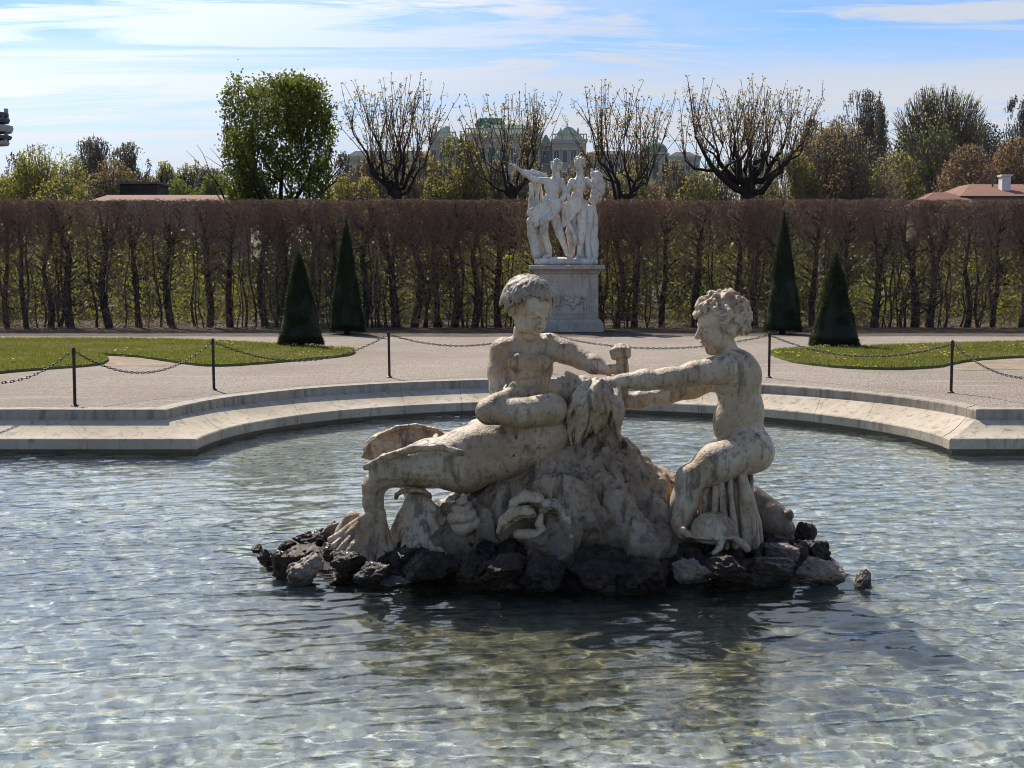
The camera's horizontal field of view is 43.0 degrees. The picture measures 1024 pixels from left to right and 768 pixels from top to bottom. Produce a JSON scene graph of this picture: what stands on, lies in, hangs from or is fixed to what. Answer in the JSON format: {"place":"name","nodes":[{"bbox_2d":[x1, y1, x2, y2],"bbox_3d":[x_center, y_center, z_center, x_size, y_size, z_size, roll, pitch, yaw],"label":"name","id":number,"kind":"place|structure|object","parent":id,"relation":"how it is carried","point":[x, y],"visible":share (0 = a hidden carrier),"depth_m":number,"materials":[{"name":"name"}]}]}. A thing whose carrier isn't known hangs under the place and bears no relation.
{"place":"outdoors","nodes":[
{"label":"outdoors","id":0,"kind":"place"},
{"bbox_2d":[0,347,108,370],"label":"grass","id":1,"kind":"structure","parent":0,"point":[35,359],"depth_m":25.03,"materials":[{"name":"plant"}]},
{"bbox_2d":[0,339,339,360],"bbox_3d":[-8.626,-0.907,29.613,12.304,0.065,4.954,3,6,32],"label":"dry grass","id":2,"kind":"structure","parent":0,"point":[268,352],"depth_m":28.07,"materials":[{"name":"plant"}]},
{"bbox_2d":[0,336,354,366],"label":"lawn","id":3,"kind":"structure","parent":0,"point":[208,364],"depth_m":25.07,"materials":[{"name":"plant"}]},
{"bbox_2d":[277,246,325,346],"bbox_3d":[-4.822,-1.955,29.562,1.198,2.361,1.203,0,5,0],"label":"topiary cone","id":4,"kind":"object","parent":3,"relation":"on","point":[300,324],"visible":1,"depth_m":29.33,"materials":[{"name":"green"}]},
{"bbox_2d":[1,221,887,304],"bbox_3d":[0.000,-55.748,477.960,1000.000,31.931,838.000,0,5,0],"label":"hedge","id":5,"kind":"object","parent":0,"point":[378,258],"depth_m":85.90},
{"bbox_2d":[0,143,93,258],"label":"tree","id":6,"kind":"object","parent":5,"relation":"on","point":[21,182],"visible":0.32,"depth_m":92.58,"materials":[{"name":"green plant"}]},
{"bbox_2d":[26,173,95,262],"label":"tree","id":7,"kind":"object","parent":5,"relation":"on","point":[56,187],"visible":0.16,"depth_m":86.86,"materials":[{"name":"green plant"}]},
{"bbox_2d":[66,135,117,221],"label":"tree","id":8,"kind":"object","parent":5,"relation":"on","point":[93,152],"visible":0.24,"depth_m":122.43,"materials":[{"name":"green plant"}]},
{"bbox_2d":[83,159,141,225],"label":"tree","id":9,"kind":"object","parent":5,"relation":"on","point":[108,185],"visible":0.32,"depth_m":103.09,"materials":[{"name":"green plant"}]},
{"bbox_2d":[103,141,154,193],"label":"tree","id":10,"kind":"object","parent":5,"relation":"on","point":[129,159],"visible":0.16,"depth_m":115.92,"materials":[{"name":"green plant"}]},
{"bbox_2d":[116,181,171,194],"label":"shed","id":11,"kind":"structure","parent":5,"relation":"on","point":[143,188],"depth_m":89.18,"materials":[{"name":"grey"}]},
{"bbox_2d":[89,195,250,277],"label":"outbuilding","id":12,"kind":"structure","parent":5,"relation":"on","point":[149,197],"depth_m":83.59,"materials":[{"name":"red tile"}]},
{"bbox_2d":[340,152,402,257],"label":"tree","id":13,"kind":"object","parent":5,"relation":"on","point":[378,186],"visible":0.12,"depth_m":69.09,"materials":[{"name":"green plant"}]},
{"bbox_2d":[402,150,442,297],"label":"tree","id":14,"kind":"object","parent":5,"relation":"on","point":[413,194],"visible":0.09,"depth_m":64.84,"materials":[{"name":"green plant"}]},
{"bbox_2d":[481,159,521,288],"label":"tree","id":15,"kind":"object","parent":5,"relation":"on","point":[498,181],"visible":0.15,"depth_m":62.92,"materials":[{"name":"green plant"}]},
{"bbox_2d":[345,117,701,212],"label":"palace","id":16,"kind":"structure","parent":5,"relation":"on","point":[562,147],"depth_m":324.97,"materials":[{"name":"paint"}]},
{"bbox_2d":[654,158,692,296],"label":"tree","id":17,"kind":"object","parent":5,"relation":"on","point":[668,189],"visible":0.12,"depth_m":68.92,"materials":[{"name":"green plant"}]},
{"bbox_2d":[673,171,721,280],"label":"tree","id":18,"kind":"object","parent":5,"relation":"on","point":[696,188],"visible":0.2,"depth_m":64.98,"materials":[{"name":"green plant"}]},
{"bbox_2d":[693,154,747,287],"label":"tree","id":19,"kind":"object","parent":5,"relation":"on","point":[717,186],"visible":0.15,"depth_m":67.03,"materials":[{"name":"green plant"}]},
{"bbox_2d":[756,151,824,276],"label":"tree","id":20,"kind":"object","parent":5,"relation":"on","point":[796,188],"visible":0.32,"depth_m":63.03,"materials":[{"name":"green plant"}]},
{"bbox_2d":[774,122,909,274],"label":"tree","id":21,"kind":"object","parent":5,"relation":"on","point":[835,184],"visible":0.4,"depth_m":64.32,"materials":[{"name":"green plant"}]},
{"bbox_2d":[830,88,891,202],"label":"tree","id":22,"kind":"object","parent":5,"relation":"on","point":[867,120],"visible":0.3,"depth_m":156.77,"materials":[{"name":"green plant"}]},
{"bbox_2d":[873,90,888,180],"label":"tree","id":23,"kind":"object","parent":5,"relation":"on","point":[879,133],"visible":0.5,"depth_m":152.57,"materials":[{"name":"green plant"}]},
{"bbox_2d":[861,151,925,268],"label":"tree","id":24,"kind":"object","parent":5,"relation":"on","point":[910,184],"visible":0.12,"depth_m":68.71,"materials":[{"name":"green plant"}]},
{"bbox_2d":[898,115,963,196],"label":"tree","id":25,"kind":"object","parent":5,"relation":"on","point":[930,170],"visible":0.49,"depth_m":94.07,"materials":[{"name":"green plant"}]},
{"bbox_2d":[880,82,989,188],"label":"tree","id":26,"kind":"object","parent":5,"relation":"on","point":[953,115],"visible":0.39,"depth_m":107.02,"materials":[{"name":"green plant"}]},
{"bbox_2d":[888,174,1023,304],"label":"house","id":27,"kind":"structure","parent":5,"relation":"on","point":[1005,189],"depth_m":65.94,"materials":[{"name":"red tile"}]},
{"bbox_2d":[931,142,1000,192],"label":"tree","id":28,"kind":"object","parent":5,"relation":"on","point":[978,178],"visible":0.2,"depth_m":78.86,"materials":[{"name":"brown plant"}]},
{"bbox_2d":[988,94,1023,179],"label":"tree","id":29,"kind":"object","parent":5,"relation":"on","point":[1020,129],"visible":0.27,"depth_m":127.61,"materials":[{"name":"green plant"}]},
{"bbox_2d":[989,136,1023,184],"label":"tree","id":30,"kind":"object","parent":5,"relation":"on","point":[1016,167],"visible":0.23,"depth_m":88.43,"materials":[{"name":"brown plant"}]},
{"bbox_2d":[0,412,1023,767],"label":"water","id":31,"kind":"structure","parent":0,"point":[154,612],"depth_m":7.88,"materials":[{"name":"liquid"}]},
{"bbox_2d":[286,552,324,583],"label":"boulder","id":32,"kind":"object","parent":31,"relation":"on","point":[305,570],"visible":0.98,"depth_m":9.15,"materials":[{"name":"stone"}]},
{"bbox_2d":[330,550,365,575],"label":"boulder","id":33,"kind":"object","parent":31,"relation":"on","point":[348,563],"visible":0.8,"depth_m":9.34,"materials":[{"name":"stone"}]},
{"bbox_2d":[353,561,392,584],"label":"boulder","id":34,"kind":"object","parent":31,"relation":"on","point":[371,572],"visible":0.79,"depth_m":9.15,"materials":[{"name":"stone"}]},
{"bbox_2d":[402,550,458,582],"bbox_3d":[-0.564,1.303,9.246,0.428,0.274,0.339,-1,5,-7],"label":"boulder","id":35,"kind":"object","parent":31,"relation":"on","point":[426,566],"visible":0.98,"depth_m":9.13,"materials":[{"name":"stone"}]},
{"bbox_2d":[448,552,486,584],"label":"boulder","id":36,"kind":"object","parent":31,"relation":"on","point":[467,563],"visible":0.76,"depth_m":9.17,"materials":[{"name":"stone"}]},
{"bbox_2d":[479,552,527,584],"bbox_3d":[-0.051,1.307,9.133,0.417,0.262,0.324,-2,5,-21],"label":"boulder","id":37,"kind":"object","parent":31,"relation":"on","point":[504,566],"visible":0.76,"depth_m":9.03,"materials":[{"name":"stone"}]},
{"bbox_2d":[517,555,567,592],"bbox_3d":[0.200,1.315,9.045,0.344,0.256,0.325,1,5,14],"label":"boulder","id":38,"kind":"object","parent":31,"relation":"on","point":[542,574],"visible":1,"depth_m":8.97,"materials":[{"name":"stone"}]},
{"bbox_2d":[566,558,616,591],"bbox_3d":[0.552,1.348,9.095,0.405,0.244,0.306,1,5,14],"label":"boulder","id":39,"kind":"object","parent":31,"relation":"in","point":[592,575],"visible":0.92,"depth_m":8.98,"materials":[{"name":"stone"}]},
{"bbox_2d":[625,557,665,590],"bbox_3d":[0.929,1.339,9.036,0.283,0.265,0.326,1,5,7],"label":"boulder","id":40,"kind":"object","parent":31,"relation":"in","point":[644,574],"visible":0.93,"depth_m":8.94,"materials":[{"name":"stone"}]},
{"bbox_2d":[671,558,711,584],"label":"boulder","id":41,"kind":"object","parent":31,"relation":"on","point":[689,571],"visible":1,"depth_m":9.09,"materials":[{"name":"stone"}]},
{"bbox_2d":[702,553,750,583],"bbox_3d":[1.508,1.312,9.193,0.401,0.230,0.259,0,5,5],"label":"boulder","id":42,"kind":"object","parent":31,"relation":"on","point":[726,567],"visible":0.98,"depth_m":9.11,"materials":[{"name":"stone"}]},
{"bbox_2d":[745,556,795,586],"bbox_3d":[1.812,1.336,9.160,0.365,0.235,0.342,0,5,0],"label":"boulder","id":43,"kind":"object","parent":31,"relation":"on","point":[770,571],"visible":0.96,"depth_m":9.08,"materials":[{"name":"stone"}]},
{"bbox_2d":[795,556,846,585],"bbox_3d":[2.190,1.320,9.136,0.298,0.230,0.332,4,7,40],"label":"boulder","id":44,"kind":"object","parent":31,"relation":"on","point":[815,570],"visible":1,"depth_m":9.05,"materials":[{"name":"stone"}]},
{"bbox_2d":[0,305,1023,406],"bbox_3d":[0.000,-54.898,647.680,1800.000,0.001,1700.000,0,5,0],"label":"gravel ground","id":45,"kind":"structure","parent":0,"point":[99,386],"depth_m":22.25,"materials":[{"name":"gravel"}]},
{"bbox_2d":[103,356,171,366],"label":"worn earth","id":46,"kind":"structure","parent":45,"relation":"on","point":[117,361],"depth_m":24.84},
{"bbox_2d":[528,265,604,331],"bbox_3d":[1.574,-2.506,38.173,2.155,1.959,2.155,0,5,0],"label":"pedestal","id":47,"kind":"object","parent":45,"relation":"on","point":[575,307],"visible":0.73,"depth_m":37.23,"materials":[{"name":"stone"}]},
{"bbox_2d":[509,156,605,264],"bbox_3d":[1.328,-5.043,37.933,2.824,3.200,1.086,0,5,0],"label":"garden statue","id":48,"kind":"object","parent":47,"relation":"on","point":[579,218],"visible":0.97,"depth_m":37.77,"materials":[{"name":"stone"}]},
{"bbox_2d":[953,359,1023,369],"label":"worn earth","id":49,"kind":"structure","parent":45,"relation":"on","point":[1006,364],"depth_m":24.06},
{"bbox_2d":[0,306,1023,336],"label":"soil bed","id":50,"kind":"object","parent":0,"point":[447,331],"visible":0.2,"depth_m":38.04,"materials":[{"name":"soil"}]},
{"bbox_2d":[0,200,32,326],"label":"hedge tree","id":51,"kind":"object","parent":50,"relation":"on","point":[3,291],"visible":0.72,"depth_m":39.63,"materials":[{"name":"brown plant"}]},
{"bbox_2d":[0,198,48,327],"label":"hedge tree","id":52,"kind":"object","parent":50,"relation":"on","point":[21,288],"visible":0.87,"depth_m":39.36,"materials":[{"name":"brown plant"}]},
{"bbox_2d":[8,200,75,326],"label":"hedge tree","id":53,"kind":"object","parent":50,"relation":"on","point":[45,274],"visible":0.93,"depth_m":39.49,"materials":[{"name":"brown plant"}]},
{"bbox_2d":[29,199,98,327],"bbox_3d":[-13.634,-3.649,39.906,2.054,3.984,1.403,0,5,2],"label":"hedge tree","id":54,"kind":"object","parent":50,"relation":"on","point":[67,277],"visible":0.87,"depth_m":39.46,"materials":[{"name":"brown plant"}]},
{"bbox_2d":[67,199,134,327],"bbox_3d":[-12.525,-3.640,39.819,2.126,3.971,1.404,-1,5,-8],"label":"hedge tree","id":55,"kind":"object","parent":50,"relation":"on","point":[102,295],"visible":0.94,"depth_m":39.43,"materials":[{"name":"brown plant"}]},
{"bbox_2d":[100,199,162,327],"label":"hedge tree","id":56,"kind":"object","parent":50,"relation":"on","point":[132,240],"visible":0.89,"depth_m":39.48,"materials":[{"name":"brown plant"}]},
{"bbox_2d":[135,198,194,327],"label":"hedge tree","id":57,"kind":"object","parent":50,"relation":"on","point":[170,240],"visible":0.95,"depth_m":39.56,"materials":[{"name":"brown plant"}]},
{"bbox_2d":[171,198,237,327],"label":"hedge tree","id":58,"kind":"object","parent":50,"relation":"on","point":[196,211],"visible":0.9,"depth_m":39.49,"materials":[{"name":"brown plant"}]},
{"bbox_2d":[192,198,257,326],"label":"hedge tree","id":59,"kind":"object","parent":50,"relation":"on","point":[229,284],"visible":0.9,"depth_m":39.56,"materials":[{"name":"brown plant"}]},
{"bbox_2d":[229,198,287,327],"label":"hedge tree","id":60,"kind":"object","parent":50,"relation":"on","point":[259,289],"visible":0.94,"depth_m":39.48,"materials":[{"name":"brown plant"}]},
{"bbox_2d":[254,198,309,326],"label":"hedge tree","id":61,"kind":"object","parent":50,"relation":"on","point":[284,233],"visible":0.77,"depth_m":39.56,"materials":[{"name":"brown plant"}]},
{"bbox_2d":[186,59,381,319],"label":"leafy tree","id":62,"kind":"object","parent":50,"relation":"on","point":[298,113],"visible":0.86,"depth_m":43.94,"materials":[{"name":"green plant"}]},
{"bbox_2d":[285,198,339,326],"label":"hedge tree","id":63,"kind":"object","parent":50,"relation":"on","point":[311,234],"visible":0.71,"depth_m":39.38,"materials":[{"name":"brown plant"}]},
{"bbox_2d":[304,199,363,325],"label":"hedge tree","id":64,"kind":"object","parent":50,"relation":"on","point":[334,232],"visible":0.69,"depth_m":39.42,"materials":[{"name":"brown plant"}]},
{"bbox_2d":[329,214,365,333],"bbox_3d":[-4.547,-3.003,35.777,1.076,3.366,1.169,0,5,0],"label":"topiary cone","id":65,"kind":"object","parent":50,"relation":"on","point":[347,314],"visible":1,"depth_m":35.59,"materials":[{"name":"green"}]},
{"bbox_2d":[329,173,385,262],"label":"tree","id":66,"kind":"object","parent":50,"relation":"on","point":[348,186],"visible":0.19,"depth_m":61.15,"materials":[{"name":"green plant"}]},
{"bbox_2d":[335,199,393,327],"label":"hedge tree","id":67,"kind":"object","parent":50,"relation":"on","point":[365,283],"visible":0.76,"depth_m":39.46,"materials":[{"name":"brown plant"}]},
{"bbox_2d":[358,198,425,327],"bbox_3d":[-3.582,-3.657,39.868,2.142,3.991,1.404,0,5,-2],"label":"hedge tree","id":68,"kind":"object","parent":50,"relation":"on","point":[392,287],"visible":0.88,"depth_m":39.43,"materials":[{"name":"brown plant"}]},
{"bbox_2d":[329,72,459,315],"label":"pollard tree","id":69,"kind":"object","parent":50,"relation":"on","point":[394,192],"visible":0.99,"depth_m":44.76,"materials":[{"name":"brown plant"}]},
{"bbox_2d":[380,198,449,327],"bbox_3d":[-2.865,-3.658,39.874,2.125,3.997,1.404,1,5,6],"label":"hedge tree","id":70,"kind":"object","parent":50,"relation":"on","point":[414,324],"visible":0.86,"depth_m":39.41,"materials":[{"name":"brown plant"}]},
{"bbox_2d":[404,198,465,327],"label":"hedge tree","id":71,"kind":"object","parent":50,"relation":"on","point":[437,317],"visible":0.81,"depth_m":39.38,"materials":[{"name":"brown plant"}]},
{"bbox_2d":[421,199,482,327],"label":"hedge tree","id":72,"kind":"object","parent":50,"relation":"on","point":[460,298],"visible":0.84,"depth_m":39.47,"materials":[{"name":"brown plant"}]},
{"bbox_2d":[420,131,491,300],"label":"tree","id":73,"kind":"object","parent":50,"relation":"on","point":[451,188],"visible":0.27,"depth_m":61.22,"materials":[{"name":"green plant"}]},
{"bbox_2d":[445,199,503,327],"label":"hedge tree","id":74,"kind":"object","parent":50,"relation":"on","point":[477,296],"visible":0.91,"depth_m":39.46,"materials":[{"name":"brown plant"}]},
{"bbox_2d":[466,197,528,327],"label":"hedge tree","id":75,"kind":"object","parent":50,"relation":"on","point":[500,248],"visible":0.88,"depth_m":39.39,"materials":[{"name":"brown plant"}]},
{"bbox_2d":[449,83,563,317],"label":"pollard tree","id":76,"kind":"object","parent":50,"relation":"on","point":[511,191],"visible":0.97,"depth_m":45.46,"materials":[{"name":"brown plant"}]},
{"bbox_2d":[0,300,1019,325],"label":"ground ivy","id":77,"kind":"object","parent":50,"relation":"on","point":[401,313],"visible":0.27,"depth_m":41.27,"materials":[{"name":"green plant"}]},
{"bbox_2d":[0,191,1023,325],"bbox_3d":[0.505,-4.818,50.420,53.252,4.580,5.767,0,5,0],"label":"shrubbery","id":78,"kind":"object","parent":50,"relation":"on","point":[506,264],"visible":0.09,"depth_m":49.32,"materials":[{"name":"green plant"}]},
{"bbox_2d":[1,318,1023,329],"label":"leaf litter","id":79,"kind":"object","parent":50,"relation":"on","point":[172,326],"visible":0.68,"depth_m":39.19,"materials":[{"name":"brown plant"}]},
{"bbox_2d":[510,200,565,275],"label":"hedge tree","id":80,"kind":"object","parent":50,"relation":"on","point":[525,226],"visible":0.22,"depth_m":39.39,"materials":[{"name":"brown plant"}]},
{"bbox_2d":[576,199,631,326],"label":"hedge tree","id":81,"kind":"object","parent":50,"relation":"on","point":[600,293],"visible":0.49,"depth_m":39.38,"materials":[{"name":"brown plant"}]},
{"bbox_2d":[561,79,683,320],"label":"pollard tree","id":82,"kind":"object","parent":50,"relation":"on","point":[636,185],"visible":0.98,"depth_m":44.73,"materials":[{"name":"brown plant"}]},
{"bbox_2d":[596,199,649,327],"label":"hedge tree","id":83,"kind":"object","parent":50,"relation":"on","point":[631,234],"visible":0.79,"depth_m":39.38,"materials":[{"name":"brown plant"}]},
{"bbox_2d":[609,160,658,250],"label":"tree","id":84,"kind":"object","parent":50,"relation":"on","point":[645,195],"visible":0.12,"depth_m":61.06,"materials":[{"name":"green plant"}]},
{"bbox_2d":[614,198,668,327],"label":"hedge tree","id":85,"kind":"object","parent":50,"relation":"on","point":[639,264],"visible":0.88,"depth_m":39.34,"materials":[{"name":"brown plant"}]},
{"bbox_2d":[633,200,696,326],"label":"hedge tree","id":86,"kind":"object","parent":50,"relation":"on","point":[664,269],"visible":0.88,"depth_m":39.59,"materials":[{"name":"brown plant"}]},
{"bbox_2d":[666,197,735,327],"bbox_3d":[5.664,-3.671,39.877,2.162,4.007,1.404,-1,5,-11],"label":"hedge tree","id":87,"kind":"object","parent":50,"relation":"on","point":[699,226],"visible":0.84,"depth_m":39.44,"materials":[{"name":"brown plant"}]},
{"bbox_2d":[709,199,771,323],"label":"hedge tree","id":88,"kind":"object","parent":50,"relation":"on","point":[737,280],"visible":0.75,"depth_m":39.42,"materials":[{"name":"brown plant"}]},
{"bbox_2d":[660,73,827,297],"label":"pollard tree","id":89,"kind":"object","parent":50,"relation":"on","point":[745,189],"visible":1,"depth_m":44.15,"materials":[{"name":"brown plant"}]},
{"bbox_2d":[725,197,788,327],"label":"hedge tree","id":90,"kind":"object","parent":50,"relation":"on","point":[755,262],"visible":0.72,"depth_m":39.40,"materials":[{"name":"brown plant"}]},
{"bbox_2d":[744,198,809,325],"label":"hedge tree","id":91,"kind":"object","parent":50,"relation":"on","point":[768,201],"visible":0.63,"depth_m":39.25,"materials":[{"name":"brown plant"}]},
{"bbox_2d":[762,207,802,333],"bbox_3d":[7.471,-3.103,35.820,1.168,3.558,1.148,0,5,0],"label":"topiary cone","id":92,"kind":"object","parent":50,"relation":"on","point":[782,314],"visible":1,"depth_m":35.60,"materials":[{"name":"green"}]},
{"bbox_2d":[785,198,850,326],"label":"hedge tree","id":93,"kind":"object","parent":50,"relation":"on","point":[816,245],"visible":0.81,"depth_m":39.50,"materials":[{"name":"brown plant"}]},
{"bbox_2d":[818,199,878,323],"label":"hedge tree","id":94,"kind":"object","parent":50,"relation":"on","point":[849,232],"visible":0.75,"depth_m":39.41,"materials":[{"name":"brown plant"}]},
{"bbox_2d":[850,197,913,327],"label":"hedge tree","id":95,"kind":"object","parent":50,"relation":"on","point":[885,245],"visible":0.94,"depth_m":39.51,"materials":[{"name":"brown plant"}]},
{"bbox_2d":[879,199,952,327],"bbox_3d":[12.422,-3.653,39.932,2.077,3.972,1.404,-1,5,-9],"label":"hedge tree","id":96,"kind":"object","parent":50,"relation":"on","point":[907,250],"visible":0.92,"depth_m":39.55,"materials":[{"name":"brown plant"}]},
{"bbox_2d":[900,199,969,327],"bbox_3d":[12.880,-3.655,39.908,2.022,3.979,1.404,1,5,6],"label":"hedge tree","id":97,"kind":"object","parent":50,"relation":"on","point":[930,320],"visible":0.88,"depth_m":39.47,"materials":[{"name":"brown plant"}]},
{"bbox_2d":[936,198,1006,327],"bbox_3d":[13.940,-3.663,39.892,2.132,3.998,1.404,0,5,2],"label":"hedge tree","id":98,"kind":"object","parent":50,"relation":"on","point":[969,301],"visible":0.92,"depth_m":39.46,"materials":[{"name":"brown plant"}]},
{"bbox_2d":[965,199,1023,326],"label":"hedge tree","id":99,"kind":"object","parent":50,"relation":"on","point":[996,294],"visible":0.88,"depth_m":39.51,"materials":[{"name":"brown plant"}]},
{"bbox_2d":[997,199,1023,327],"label":"hedge tree","id":100,"kind":"object","parent":50,"relation":"on","point":[1021,311],"visible":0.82,"depth_m":39.55,"materials":[{"name":"brown plant"}]},
{"bbox_2d":[0,0,1023,214],"label":"sky","id":101,"kind":"structure","parent":0,"point":[150,74],"materials":[{"name":"blue"}]},
{"bbox_2d":[771,340,1023,369],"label":"lawn","id":102,"kind":"structure","parent":0,"point":[865,367],"depth_m":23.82,"materials":[{"name":"plant"}]},
{"bbox_2d":[806,250,860,346],"bbox_3d":[7.266,-1.882,29.245,1.252,2.271,1.265,0,5,0],"label":"topiary cone","id":103,"kind":"object","parent":102,"relation":"on","point":[834,323],"visible":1,"depth_m":28.99,"materials":[{"name":"green"}]},
{"bbox_2d":[806,339,1023,360],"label":"dry grass","id":104,"kind":"structure","parent":0,"point":[911,347],"depth_m":26.50,"materials":[{"name":"plant"}]},
{"label":"basin floor","id":105,"kind":"structure","parent":0,"visible":0},
{"bbox_2d":[0,377,1023,452],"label":"basin rim","id":106,"kind":"object","parent":105,"relation":"on","point":[193,425],"visible":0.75,"depth_m":17.41,"materials":[{"name":"stone"}]},
{"bbox_2d":[284,273,834,589],"bbox_3d":[0.327,0.598,9.848,4.427,2.862,1.894,0,5,0],"label":"fountain sculpture","id":107,"kind":"object","parent":105,"relation":"on","point":[530,461],"visible":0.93,"depth_m":9.56,"materials":[{"name":"stone"}]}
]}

